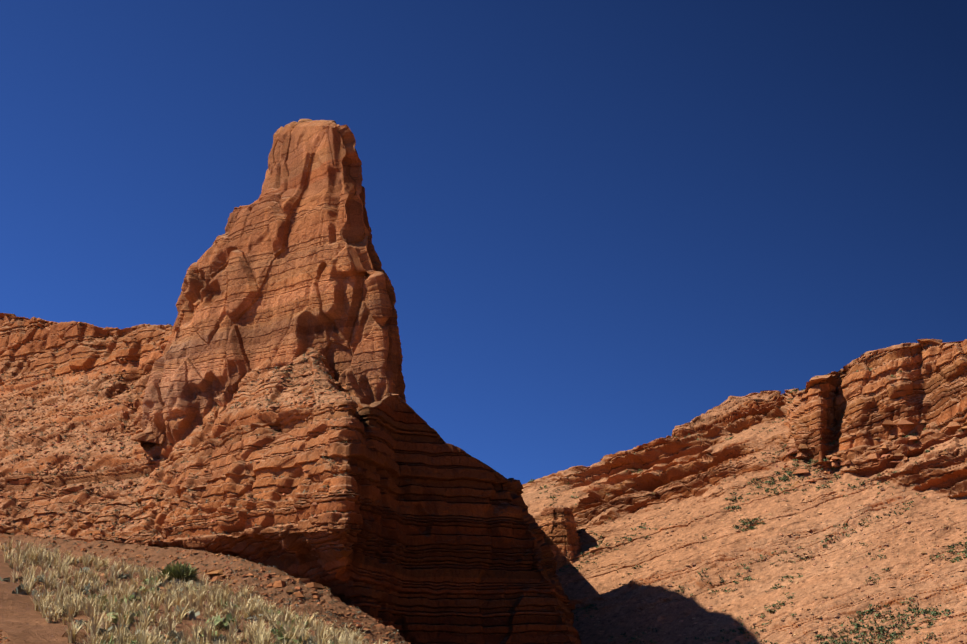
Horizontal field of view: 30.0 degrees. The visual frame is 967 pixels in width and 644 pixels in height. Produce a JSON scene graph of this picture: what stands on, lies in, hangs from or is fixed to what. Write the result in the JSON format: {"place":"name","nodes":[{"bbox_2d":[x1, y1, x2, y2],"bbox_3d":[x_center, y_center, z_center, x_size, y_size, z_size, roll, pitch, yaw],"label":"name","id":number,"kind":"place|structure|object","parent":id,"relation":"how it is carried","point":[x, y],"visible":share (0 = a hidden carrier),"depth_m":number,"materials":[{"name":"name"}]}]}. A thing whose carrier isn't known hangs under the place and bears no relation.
{"place":"outdoors","nodes":[
{"label":"outdoors","id":0,"kind":"place"},
{"bbox_2d":[0,546,313,643],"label":"grass","id":1,"kind":"structure","parent":0,"point":[22,621],"depth_m":44.60,"materials":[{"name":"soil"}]},
{"bbox_2d":[0,558,331,643],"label":"small shrubs","id":2,"kind":"object","parent":1,"relation":"on","point":[18,590],"visible":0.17,"depth_m":48.32,"materials":[{"name":"plant"}]},
{"bbox_2d":[3,550,331,643],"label":"knoll stones","id":3,"kind":"object","parent":1,"relation":"on","point":[82,634],"visible":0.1,"depth_m":43.87,"materials":[{"name":"brown stone"}]},
{"bbox_2d":[157,561,200,583],"bbox_3d":[-10.357,8.508,61.292,1.438,0.791,1.449,-11,-17,40],"label":"green bush","id":4,"kind":"object","parent":1,"relation":"on","point":[178,571],"visible":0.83,"depth_m":60.97,"materials":[{"name":"green plant"}]},
{"bbox_2d":[0,539,392,643],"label":"grass tufts","id":5,"kind":"object","parent":1,"relation":"on","point":[91,608],"visible":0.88,"depth_m":48.68,"materials":[{"name":"beige plant"}]},
{"bbox_2d":[74,576,338,643],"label":"grass tufts","id":6,"kind":"object","parent":1,"relation":"on","point":[224,625],"visible":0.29,"depth_m":45.02,"materials":[{"name":"beige plant"}]},
{"bbox_2d":[0,533,407,643],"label":"talus","id":7,"kind":"object","parent":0,"point":[160,556],"depth_m":353.05,"materials":[{"name":"soil"}]},
{"bbox_2d":[15,533,394,643],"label":"talus boulders","id":8,"kind":"object","parent":7,"relation":"on","point":[278,584],"visible":0.17,"depth_m":341.96,"materials":[{"name":"brown stone"}]},
{"bbox_2d":[0,533,410,643],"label":"talus stones","id":9,"kind":"object","parent":7,"relation":"on","point":[291,580],"visible":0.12,"depth_m":347.51,"materials":[{"name":"brown stone"}]},
{"bbox_2d":[0,313,581,643],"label":"rock cliff","id":10,"kind":"structure","parent":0,"point":[444,540],"depth_m":392.65,"materials":[{"name":"red stone"}]},
{"bbox_2d":[133,454,150,463],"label":"rock","id":11,"kind":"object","parent":10,"relation":"on","point":[146,459],"depth_m":432.65,"materials":[{"name":"stone"}]},
{"bbox_2d":[0,322,355,551],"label":"small stones","id":12,"kind":"object","parent":10,"relation":"on","point":[201,445],"visible":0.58,"depth_m":425.57,"materials":[{"name":"brown stone"}]},
{"bbox_2d":[0,323,357,552],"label":"flank shrubs","id":13,"kind":"object","parent":10,"relation":"on","point":[161,458],"visible":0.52,"depth_m":421.31,"materials":[{"name":"plant"}]},
{"bbox_2d":[131,119,405,446],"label":"pinnacle rock","id":14,"kind":"object","parent":10,"relation":"on","point":[284,269],"visible":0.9,"depth_m":422.67,"materials":[{"name":"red stone"}]},
{"bbox_2d":[0,0,966,483],"label":"sky","id":15,"kind":"structure","parent":0,"point":[597,226],"materials":[{"name":"blue"}]},
{"bbox_2d":[521,338,966,643],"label":"hillside terrain","id":16,"kind":"structure","parent":0,"point":[682,463],"depth_m":484.48,"materials":[{"name":"brown stone"}]},
{"bbox_2d":[538,505,581,568],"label":"gully pinnacle rock","id":17,"kind":"object","parent":16,"relation":"on","point":[558,524],"visible":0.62,"depth_m":501.81,"materials":[{"name":"brown stone"}]},
{"bbox_2d":[526,344,966,643],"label":"hillside stones","id":18,"kind":"object","parent":16,"relation":"on","point":[867,596],"visible":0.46,"depth_m":454.55,"materials":[{"name":"stone"}]},
{"bbox_2d":[528,354,966,643],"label":"hillside shrubs","id":19,"kind":"object","parent":16,"relation":"on","point":[890,639],"visible":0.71,"depth_m":441.05,"materials":[{"name":"green plant"}]},
{"bbox_2d":[784,420,966,486],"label":"rocks","id":20,"kind":"object","parent":16,"relation":"on","point":[835,464],"visible":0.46,"depth_m":503.45,"materials":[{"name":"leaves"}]}
]}

